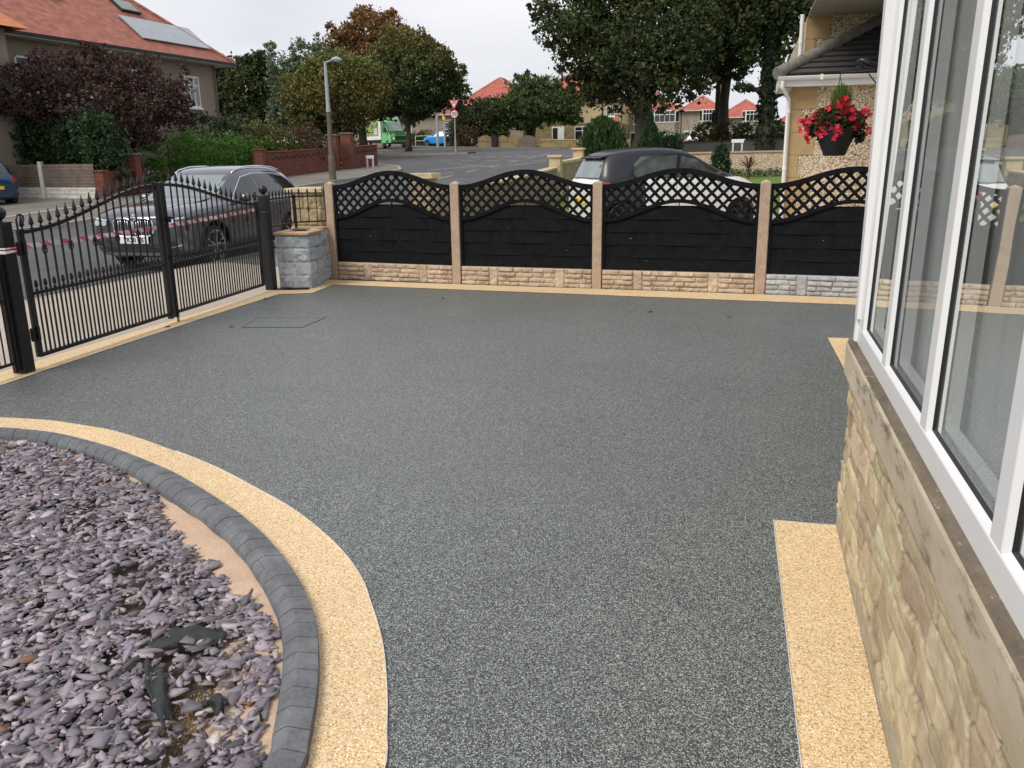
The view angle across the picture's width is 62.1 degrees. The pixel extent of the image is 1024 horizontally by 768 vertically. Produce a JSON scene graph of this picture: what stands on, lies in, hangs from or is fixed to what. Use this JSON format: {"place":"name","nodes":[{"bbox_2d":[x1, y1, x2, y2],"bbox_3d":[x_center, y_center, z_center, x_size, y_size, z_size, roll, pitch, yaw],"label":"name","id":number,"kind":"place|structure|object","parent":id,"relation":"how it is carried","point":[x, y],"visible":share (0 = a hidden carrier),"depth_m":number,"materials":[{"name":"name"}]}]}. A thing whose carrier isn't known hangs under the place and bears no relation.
{"place":"outdoors","nodes":[
{"label":"outdoors","id":0,"kind":"place"},
{"bbox_2d":[0,164,398,228],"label":"pavement","id":1,"kind":"structure","parent":0,"point":[23,205],"depth_m":29.48,"materials":[{"name":"grey concrete"}]},
{"bbox_2d":[5,161,95,198],"bbox_3d":[-18.610,-7.645,31.948,8.482,1.340,0.242,7,17,26],"label":"timber fence","id":2,"kind":"object","parent":1,"relation":"on","point":[42,173],"visible":0.77,"depth_m":31.01,"materials":[{"name":"white paint"}]},
{"bbox_2d":[266,148,333,175],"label":"brick wall","id":3,"kind":"structure","parent":1,"relation":"on","point":[294,162],"depth_m":40.77,"materials":[{"name":"red brick"}]},
{"bbox_2d":[141,166,341,192],"bbox_3d":[-29.310,-10.707,44.444,39.600,0.855,19.000,3,16,15],"label":"garden","id":4,"kind":"object","parent":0,"point":[149,189],"visible":0.01,"depth_m":34.58,"materials":[{"name":"soil"}]},
{"bbox_2d":[8,102,136,191],"bbox_3d":[-17.996,-8.947,33.019,9.551,4.048,2.123,7,17,28],"label":"holly hedge","id":5,"kind":"object","parent":4,"relation":"on","point":[74,148],"visible":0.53,"depth_m":31.43,"materials":[{"name":"green plant"}]},
{"bbox_2d":[0,40,198,153],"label":"beech tree","id":6,"kind":"object","parent":4,"relation":"on","point":[119,102],"visible":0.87,"depth_m":32.03,"materials":[{"name":"purple plant"}]},
{"bbox_2d":[129,128,250,183],"bbox_3d":[-13.585,-9.534,36.192,2.174,2.663,6.420,6,16,23],"label":"clipped hedge","id":7,"kind":"object","parent":4,"relation":"on","point":[197,157],"visible":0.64,"depth_m":35.75,"materials":[{"name":"green plant"}]},
{"bbox_2d":[176,110,259,168],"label":"shrub","id":8,"kind":"object","parent":4,"relation":"on","point":[202,118],"visible":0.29,"depth_m":41.35,"materials":[{"name":"green plant"}]},
{"bbox_2d":[234,136,279,164],"bbox_3d":[-11.924,-10.536,39.757,1.306,2.173,2.779,5,16,21],"label":"conifer hedge","id":9,"kind":"object","parent":4,"relation":"on","point":[250,155],"visible":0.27,"depth_m":39.34,"materials":[{"name":"green plant"}]},
{"bbox_2d":[240,116,300,156],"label":"golden bush","id":10,"kind":"object","parent":4,"relation":"on","point":[275,138],"visible":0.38,"depth_m":40.92,"materials":[{"name":"green plant"}]},
{"bbox_2d":[278,120,325,166],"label":"brown bush","id":11,"kind":"object","parent":4,"relation":"on","point":[299,138],"visible":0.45,"depth_m":42.19,"materials":[{"name":"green plant"}]},
{"bbox_2d":[221,250,288,289],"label":"pavement","id":12,"kind":"structure","parent":0,"point":[276,262],"depth_m":14.22,"materials":[{"name":"grey concrete"}]},
{"bbox_2d":[0,262,279,371],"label":"driveway apron","id":13,"kind":"object","parent":12,"relation":"on","point":[244,295],"visible":0.4,"depth_m":9.97,"materials":[{"name":"concrete"}]},
{"bbox_2d":[256,185,277,289],"bbox_3d":[-3.127,-1.863,10.868,0.125,1.326,0.125,2,15,11],"label":"gate post","id":14,"kind":"object","parent":13,"relation":"on","point":[266,232],"visible":0.96,"depth_m":10.83,"materials":[{"name":"black metal"}]},
{"bbox_2d":[268,189,297,227],"bbox_3d":[-3.034,-2.295,11.226,0.040,0.530,0.766,2,15,12],"label":"railing panel","id":15,"kind":"object","parent":14,"relation":"attached to","point":[282,198],"visible":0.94,"depth_m":11.28,"materials":[{"name":"black paint"}]},
{"bbox_2d":[273,228,324,288],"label":"block pillar","id":16,"kind":"structure","parent":12,"relation":"on","point":[300,254],"depth_m":11.04,"materials":[{"name":"stone"}]},
{"bbox_2d":[284,187,339,228],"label":"stone wall","id":17,"kind":"structure","parent":12,"relation":"on","point":[312,207],"depth_m":12.15,"materials":[{"name":"beige stone"}]},
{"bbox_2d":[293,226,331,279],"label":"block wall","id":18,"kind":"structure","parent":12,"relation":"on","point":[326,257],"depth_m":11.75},
{"bbox_2d":[409,173,440,212],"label":"stone pier","id":19,"kind":"structure","parent":12,"relation":"on","point":[432,177],"depth_m":15.02,"materials":[{"name":"beige stone"}]},
{"bbox_2d":[13,147,572,301],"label":"road","id":20,"kind":"structure","parent":0,"point":[502,159],"depth_m":36.18,"materials":[{"name":"grey asphalt"}]},
{"bbox_2d":[0,161,18,202],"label":"parked car","id":21,"kind":"object","parent":20,"relation":"on","point":[9,189],"visible":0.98,"depth_m":29.13,"materials":[{"name":"blue paint"}]},
{"bbox_2d":[95,165,295,264],"bbox_3d":[-5.516,-3.157,15.594,2.170,1.628,4.467,3,16,13],"label":"parked car","id":22,"kind":"object","parent":20,"relation":"on","point":[247,179],"visible":0.59,"depth_m":14.59,"materials":[{"name":"paint"}]},
{"bbox_2d":[13,163,401,232],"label":"kerb","id":23,"kind":"structure","parent":20,"relation":"on","point":[87,220],"depth_m":34.46,"materials":[{"name":"concrete"}]},
{"bbox_2d":[215,49,282,153],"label":"dark tree","id":24,"kind":"object","parent":20,"relation":"on","point":[249,71],"visible":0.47,"depth_m":66.66,"materials":[{"name":"green plant"}]},
{"bbox_2d":[262,32,343,148],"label":"feathery tree","id":25,"kind":"object","parent":20,"relation":"on","point":[275,106],"visible":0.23,"depth_m":56.39,"materials":[{"name":"green plant"}]},
{"bbox_2d":[324,57,341,179],"bbox_3d":[-7.467,-11.132,35.973,0.874,5.084,0.286,3,16,15],"label":"street lamp","id":26,"kind":"object","parent":20,"relation":"on","point":[332,166],"visible":0.98,"depth_m":36.07,"materials":[{"name":"metal"}]},
{"bbox_2d":[277,41,395,150],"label":"olive tree","id":27,"kind":"object","parent":20,"relation":"on","point":[358,87],"visible":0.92,"depth_m":53.18,"materials":[{"name":"green plant"}]},
{"bbox_2d":[366,117,405,147],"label":"delivery van","id":28,"kind":"object","parent":20,"relation":"on","point":[388,134],"visible":0.73,"depth_m":83.66,"materials":[{"name":"green paint"}]},
{"bbox_2d":[575,114,627,155],"bbox_3d":[3.447,-8.853,32.066,2.239,2.616,2.306,3,16,15],"label":"bushy conifer","id":29,"kind":"object","parent":20,"relation":"on","point":[592,139],"visible":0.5,"depth_m":31.48,"materials":[{"name":"green plant"}]},
{"bbox_2d":[231,151,475,154],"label":"verge","id":30,"kind":"structure","parent":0,"point":[398,152],"depth_m":63.10,"materials":[{"name":"grey concrete"}]},
{"bbox_2d":[316,3,430,145],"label":"street tree","id":31,"kind":"object","parent":30,"relation":"on","point":[354,37],"visible":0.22,"depth_m":69.86,"materials":[{"name":"brown plant"}]},
{"bbox_2d":[359,21,472,151],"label":"street tree","id":32,"kind":"object","parent":30,"relation":"on","point":[431,62],"visible":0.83,"depth_m":66.55,"materials":[{"name":"green plant"}]},
{"bbox_2d":[241,146,570,149],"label":"pavement","id":33,"kind":"structure","parent":0,"point":[480,147],"depth_m":85.79,"materials":[{"name":"grey concrete"}]},
{"bbox_2d":[324,145,540,146],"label":"garden","id":34,"kind":"object","parent":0,"point":[420,145],"visible":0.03,"depth_m":92.93,"materials":[{"name":"green plant"}]},
{"bbox_2d":[401,107,458,137],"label":"house","id":35,"kind":"structure","parent":34,"relation":"on","point":[429,123],"depth_m":101.03,"materials":[{"name":"brown tile"}]},
{"bbox_2d":[442,124,481,146],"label":"shrub","id":36,"kind":"object","parent":34,"relation":"on","point":[460,134],"visible":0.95,"depth_m":89.12,"materials":[{"name":"brown plant"}]},
{"bbox_2d":[445,95,511,137],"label":"garden tree","id":37,"kind":"object","parent":34,"relation":"on","point":[476,113],"visible":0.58,"depth_m":89.74,"materials":[{"name":"green plant"}]},
{"bbox_2d":[480,117,511,137],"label":"shrub","id":38,"kind":"object","parent":34,"relation":"on","point":[497,131],"visible":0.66,"depth_m":88.98,"materials":[{"name":"green plant"}]},
{"bbox_2d":[463,77,531,146],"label":"house","id":39,"kind":"structure","parent":34,"relation":"on","point":[495,86],"depth_m":97.90,"materials":[{"name":"red tile"}]},
{"bbox_2d":[484,69,584,136],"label":"spreading tree","id":40,"kind":"object","parent":34,"relation":"on","point":[553,107],"visible":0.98,"depth_m":88.24,"materials":[{"name":"green plant"}]},
{"bbox_2d":[532,68,628,144],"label":"house","id":41,"kind":"structure","parent":34,"relation":"on","point":[558,132],"depth_m":95.80,"materials":[{"name":"beige brick"}]},
{"bbox_2d":[540,139,630,147],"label":"front wall","id":42,"kind":"structure","parent":34,"relation":"on","point":[565,143],"depth_m":85.92,"materials":[{"name":"yellow stone"}]},
{"bbox_2d":[629,92,683,144],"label":"house","id":43,"kind":"structure","parent":34,"relation":"on","point":[669,123],"depth_m":98.73,"materials":[{"name":"beige tile"}]},
{"bbox_2d":[678,91,720,144],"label":"house","id":44,"kind":"structure","parent":34,"relation":"on","point":[694,112],"depth_m":98.22,"materials":[{"name":"beige tile"}]},
{"bbox_2d":[729,99,758,139],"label":"house","id":45,"kind":"structure","parent":34,"relation":"on","point":[742,111],"depth_m":93.62,"materials":[{"name":"red tile"}]},
{"bbox_2d":[0,285,883,767],"bbox_3d":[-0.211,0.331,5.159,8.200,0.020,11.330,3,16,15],"label":"driveway","id":46,"kind":"structure","parent":0,"point":[544,521],"depth_m":4.55,"materials":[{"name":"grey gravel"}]},
{"bbox_2d":[0,439,282,767],"bbox_3d":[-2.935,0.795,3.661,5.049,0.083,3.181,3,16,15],"label":"slate chips","id":47,"kind":"object","parent":46,"relation":"on","point":[42,685],"visible":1,"depth_m":3.16,"materials":[{"name":"purple stone"}]},
{"bbox_2d":[0,441,282,767],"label":"sand haunch","id":48,"kind":"object","parent":47,"relation":"on","point":[234,568],"visible":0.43,"depth_m":3.55,"materials":[{"name":"beige sand"}]},
{"bbox_2d":[143,657,172,730],"bbox_3d":[-1.165,1.001,2.789,0.066,0.047,0.453,-9,17,-28],"label":"weed membrane","id":49,"kind":"object","parent":47,"relation":"on","point":[157,690],"visible":0.96,"depth_m":2.76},
{"bbox_2d":[0,427,319,767],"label":"edging kerb","id":50,"kind":"structure","parent":47,"relation":"on","point":[294,723],"depth_m":3.42,"materials":[{"name":"grey concrete"}]},
{"bbox_2d":[124,676,218,766],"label":"grit","id":51,"kind":"object","parent":47,"relation":"on","point":[189,724],"visible":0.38,"depth_m":2.69,"materials":[{"name":"stone"}]},
{"bbox_2d":[201,693,223,715],"bbox_3d":[-0.954,1.022,2.720,0.093,0.045,0.064,3,16,15],"label":"weed membrane","id":52,"kind":"object","parent":51,"relation":"on","point":[215,701],"visible":0.96,"depth_m":2.71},
{"bbox_2d":[148,625,227,648],"bbox_3d":[-1.171,0.919,3.075,0.274,0.051,0.140,-6,16,-17],"label":"weed membrane","id":53,"kind":"object","parent":47,"relation":"on","point":[195,632],"visible":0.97,"depth_m":3.08,"materials":[{"name":"black fabric"}]},
{"bbox_2d":[0,417,386,767],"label":"gold border","id":54,"kind":"object","parent":46,"relation":"on","point":[349,730],"visible":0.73,"depth_m":3.24,"materials":[{"name":"stone"}]},
{"bbox_2d":[176,451,387,767],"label":"edging bead","id":55,"kind":"object","parent":54,"relation":"on","point":[355,568],"visible":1,"depth_m":3.53,"materials":[{"name":"white paint"}]},
{"bbox_2d":[242,318,323,327],"bbox_3d":[-2.372,-0.638,8.826,0.738,0.004,0.522,0,15,5],"label":"manhole cover","id":56,"kind":"object","parent":46,"relation":"on","point":[279,322],"visible":1,"depth_m":8.80,"materials":[{"name":"stone"}]},
{"bbox_2d":[324,181,339,284],"bbox_3d":[-2.485,-2.082,11.828,0.115,1.430,0.115,4,16,18],"label":"fence post","id":57,"kind":"object","parent":46,"relation":"on","point":[329,204],"visible":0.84,"depth_m":11.75,"materials":[{"name":"concrete"}]},
{"bbox_2d":[293,187,326,227],"bbox_3d":[-2.732,-2.420,11.654,0.504,0.540,0.040,-6,16,-20],"label":"railing panel","id":58,"kind":"object","parent":57,"relation":"attached to","point":[315,195],"visible":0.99,"depth_m":11.62,"materials":[{"name":"black paint"}]},
{"bbox_2d":[338,262,452,283],"bbox_3d":[-1.607,-1.516,11.600,1.765,0.250,0.068,5,16,21],"label":"gravel board","id":59,"kind":"object","parent":57,"relation":"attached to","point":[410,273],"visible":1,"depth_m":11.58,"materials":[{"name":"beige stone"}]},
{"bbox_2d":[333,171,451,265],"bbox_3d":[-1.610,-2.234,11.428,1.770,1.226,0.050,5,16,21],"label":"trellis fence","id":60,"kind":"object","parent":59,"relation":"on","point":[406,231],"visible":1,"depth_m":11.43,"materials":[{"name":"black paint"}]},
{"bbox_2d":[0,280,856,384],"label":"gold border","id":61,"kind":"object","parent":46,"relation":"on","point":[7,376],"visible":0.89,"depth_m":9.93,"materials":[{"name":"stone"}]},
{"bbox_2d":[0,206,35,373],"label":"gate post","id":62,"kind":"object","parent":61,"relation":"on","point":[17,310],"visible":0.94,"depth_m":6.71,"materials":[{"name":"black metal"}]},
{"bbox_2d":[0,263,18,372],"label":"railing panel","id":63,"kind":"object","parent":62,"relation":"attached to","point":[13,363],"visible":1,"depth_m":6.69,"materials":[{"name":"black paint"}]},
{"bbox_2d":[0,208,254,253],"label":"barrier tape","id":64,"kind":"object","parent":62,"relation":"attached to","point":[66,240],"visible":0.62,"depth_m":8.01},
{"bbox_2d":[15,171,173,356],"bbox_3d":[-3.747,-1.154,7.762,0.065,1.494,1.991,2,15,11],"label":"gate leaf","id":65,"kind":"object","parent":61,"relation":"on","point":[34,330],"visible":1,"depth_m":7.68,"materials":[{"name":"black paint"}]},
{"bbox_2d":[157,170,264,321],"bbox_3d":[-3.359,-1.634,9.633,0.090,1.554,2.231,2,15,11],"label":"gate leaf","id":66,"kind":"object","parent":61,"relation":"on","point":[166,218],"visible":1,"depth_m":9.53,"materials":[{"name":"black paint"}]},
{"bbox_2d":[461,266,591,288],"bbox_3d":[0.170,-1.376,10.982,1.759,0.250,0.076,4,16,17],"label":"gravel board","id":67,"kind":"object","parent":61,"relation":"on","point":[531,277],"visible":0.99,"depth_m":10.97,"materials":[{"name":"beige stone"}]},
{"bbox_2d":[459,169,592,268],"bbox_3d":[0.167,-2.095,10.814,1.764,1.226,0.050,4,16,17],"label":"trellis fence","id":68,"kind":"object","parent":67,"relation":"on","point":[544,234],"visible":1,"depth_m":10.82,"materials":[{"name":"black paint"}]},
{"bbox_2d":[602,270,754,293],"bbox_3d":[2.007,-1.250,10.410,1.849,0.250,0.070,4,16,17],"label":"gravel board","id":69,"kind":"object","parent":61,"relation":"on","point":[716,282],"visible":0.98,"depth_m":10.38,"materials":[{"name":"beige stone"}]},
{"bbox_2d":[602,168,760,273],"bbox_3d":[2.003,-1.968,10.240,1.854,1.226,0.050,4,16,17],"label":"trellis fence","id":70,"kind":"object","parent":69,"relation":"on","point":[701,236],"visible":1,"depth_m":10.24,"materials":[{"name":"black paint"}]},
{"bbox_2d":[765,274,857,297],"bbox_3d":[3.863,-1.111,9.793,1.828,0.250,0.074,5,16,19],"label":"gravel board","id":71,"kind":"object","parent":61,"relation":"on","point":[813,285],"visible":0.48,"depth_m":9.91,"materials":[{"name":"grey stone"}]},
{"bbox_2d":[766,166,868,276],"bbox_3d":[3.861,-1.830,9.624,1.833,1.226,0.050,5,16,19],"label":"trellis fence","id":72,"kind":"object","parent":71,"relation":"on","point":[823,240],"visible":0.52,"depth_m":9.77,"materials":[{"name":"black paint"}]},
{"bbox_2d":[450,181,461,289],"bbox_3d":[-0.724,-1.929,11.163,0.115,1.430,0.115,4,16,18],"label":"fence post","id":73,"kind":"object","parent":46,"relation":"on","point":[455,232],"visible":0.8,"depth_m":11.10,"materials":[{"name":"concrete"}]},
{"bbox_2d":[592,180,603,288],"bbox_3d":[1.069,-1.805,10.600,0.115,1.430,0.115,4,16,18],"label":"fence post","id":74,"kind":"object","parent":46,"relation":"on","point":[597,223],"visible":0.79,"depth_m":10.53,"materials":[{"name":"concrete"}]},
{"bbox_2d":[754,179,771,301],"bbox_3d":[2.949,-1.675,10.014,0.115,1.430,0.115,4,16,18],"label":"fence post","id":75,"kind":"object","parent":46,"relation":"on","point":[763,230],"visible":0.84,"depth_m":9.95,"materials":[{"name":"concrete"}]},
{"bbox_2d":[774,521,891,767],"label":"gold border","id":76,"kind":"object","parent":46,"relation":"on","point":[839,724],"visible":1,"depth_m":2.86,"materials":[{"name":"gravel"}]},
{"bbox_2d":[773,520,835,767],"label":"edging bead","id":77,"kind":"object","parent":76,"relation":"on","point":[786,631],"visible":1,"depth_m":3.01,"materials":[{"name":"white paint"}]},
{"bbox_2d":[828,338,848,366],"bbox_3d":[2.526,0.062,5.948,0.306,0.001,3.760,3,16,15],"label":"gold border","id":78,"kind":"object","parent":46,"relation":"on","point":[838,345],"visible":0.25,"depth_m":7.36,"materials":[{"name":"gravel"}]},
{"bbox_2d":[836,0,1023,767],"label":"bay window house","id":79,"kind":"structure","parent":46,"relation":"on","point":[930,513],"depth_m":2.08,"materials":[{"name":"stone"}]},
{"bbox_2d":[839,58,877,83],"bbox_3d":[2.799,-2.371,6.697,0.424,0.367,0.057,3,16,15],"label":"hanging basket bracket","id":80,"kind":"object","parent":79,"relation":"attached to","point":[868,63],"visible":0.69,"depth_m":6.66,"materials":[{"name":"black metal"}]},
{"bbox_2d":[797,78,872,155],"bbox_3d":[2.603,-2.137,6.810,0.470,0.601,0.463,-10,17,-29],"label":"hanging basket","id":81,"kind":"object","parent":80,"relation":"hanging from","point":[837,126],"visible":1,"depth_m":6.74,"materials":[{"name":"plant"}]},
{"bbox_2d":[855,0,895,318],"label":"window frame","id":82,"kind":"structure","parent":79,"relation":"in","point":[889,6],"depth_m":3.43,"materials":[{"name":"white plastic"}]},
{"bbox_2d":[853,0,1023,638],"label":"window frame","id":83,"kind":"structure","parent":79,"relation":"in","point":[988,549],"depth_m":2.11,"materials":[{"name":"white plastic"}]},
{"bbox_2d":[910,0,976,381],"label":"curtain","id":84,"kind":"object","parent":79,"relation":"hanging from","point":[953,108],"visible":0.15,"depth_m":2.68,"materials":[{"name":"white fabric"}]},
{"bbox_2d":[134,0,804,119],"label":"sky","id":85,"kind":"structure","parent":0,"point":[493,38],"materials":[{"name":"white"}]},
{"bbox_2d":[633,110,663,147],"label":"pointed conifer","id":86,"kind":"object","parent":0,"point":[650,135],"visible":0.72,"depth_m":41.52,"materials":[{"name":"green plant"}]},
{"bbox_2d":[550,174,781,213],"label":"lawn","id":87,"kind":"structure","parent":0,"point":[771,178],"depth_m":29.17,"materials":[{"name":"green plant"}]},
{"bbox_2d":[708,137,732,173],"bbox_3d":[5.554,-5.711,22.640,0.660,1.679,0.662,3,16,15],"label":"conical shrub","id":88,"kind":"object","parent":87,"relation":"on","point":[722,155],"visible":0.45,"depth_m":22.46,"materials":[{"name":"green plant"}]},
{"bbox_2d":[730,167,781,176],"bbox_3d":[9.034,-7.811,31.485,5.286,0.457,0.779,2,15,11],"label":"garden border","id":89,"kind":"object","parent":87,"relation":"on","point":[756,172],"visible":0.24,"depth_m":31.35,"materials":[{"name":"green plant"}]},
{"bbox_3d":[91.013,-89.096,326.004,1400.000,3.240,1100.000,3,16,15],"label":"ground","id":90,"kind":"structure","parent":0,"visible":0},
{"bbox_2d":[91,170,110,198],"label":"gate pillar","id":91,"kind":"structure","parent":90,"relation":"on","point":[101,180],"depth_m":30.21,"materials":[{"name":"red brick"}]},
{"bbox_2d":[0,0,236,180],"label":"red roofed house","id":92,"kind":"structure","parent":90,"relation":"on","point":[129,26],"depth_m":38.50,"materials":[{"name":"beige stone"}]},
{"bbox_2d":[183,75,203,109],"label":"window","id":93,"kind":"structure","parent":92,"relation":"in","point":[195,80],"depth_m":43.33,"materials":[{"name":"white glass"}]},
{"bbox_2d":[108,169,135,195],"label":"brick wall","id":94,"kind":"structure","parent":90,"relation":"on","point":[111,174],"depth_m":30.99,"materials":[{"name":"red brick"}]},
{"bbox_2d":[124,153,144,193],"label":"gate pillar","id":95,"kind":"structure","parent":90,"relation":"on","point":[135,159],"depth_m":31.90,"materials":[{"name":"red brick"}]},
{"bbox_2d":[339,132,354,168],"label":"gate pillar","id":96,"kind":"structure","parent":90,"relation":"on","point":[347,150],"depth_m":44.15,"materials":[{"name":"red brick"}]},
{"bbox_2d":[354,144,377,167],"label":"brick wall","id":97,"kind":"structure","parent":90,"relation":"on","point":[361,152],"depth_m":45.89,"materials":[{"name":"red brick"}]},
{"bbox_2d":[437,167,558,216],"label":"garden wall","id":98,"kind":"structure","parent":90,"relation":"on","point":[552,170],"depth_m":19.66,"materials":[{"name":"stone"}]},
{"bbox_2d":[562,157,583,195],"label":"garden wall","id":99,"kind":"structure","parent":90,"relation":"on","point":[571,166],"depth_m":26.12,"materials":[{"name":"stone"}]},
{"bbox_2d":[525,0,750,147],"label":"lime tree","id":100,"kind":"object","parent":90,"relation":"on","point":[606,47],"visible":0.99,"depth_m":44.61,"materials":[{"name":"green plant"}]},
{"bbox_2d":[688,150,782,174],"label":"garden wall","id":101,"kind":"structure","parent":90,"relation":"on","point":[772,159],"depth_m":32.39,"materials":[{"name":"beige stone"}]},
{"bbox_2d":[724,0,814,152],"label":"ivy clad tree","id":102,"kind":"object","parent":90,"relation":"on","point":[773,20],"visible":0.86,"depth_m":44.60,"materials":[{"name":"green plant"}]},
{"bbox_2d":[772,0,883,217],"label":"neighbour house","id":103,"kind":"structure","parent":90,"relation":"on","point":[835,38],"depth_m":15.49,"materials":[{"name":"concrete"}]},
{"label":"neighbour drive","id":104,"kind":"structure","parent":0,"visible":0},
{"bbox_2d":[567,147,756,218],"bbox_3d":[2.938,-3.801,16.602,3.506,1.584,2.000,-6,16,-17],"label":"parked car","id":105,"kind":"object","parent":104,"relation":"on","point":[611,166],"visible":0.44,"depth_m":15.77,"materials":[{"name":"black paint"}]},
{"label":"garden","id":106,"kind":"structure","parent":0,"visible":0},
{"bbox_2d":[673,1,791,140],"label":"sycamore tree","id":107,"kind":"object","parent":106,"relation":"on","point":[729,64],"visible":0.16,"depth_m":49.89,"materials":[{"name":"green plant"}]},
{"bbox_2d":[684,139,783,151],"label":"roadside wall","id":108,"kind":"structure","parent":106,"relation":"on","point":[708,146],"depth_m":47.92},
{"bbox_2d":[686,118,784,142],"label":"mixed shrubs","id":109,"kind":"object","parent":106,"relation":"on","point":[739,131],"visible":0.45,"depth_m":50.89,"materials":[{"name":"green plant"}]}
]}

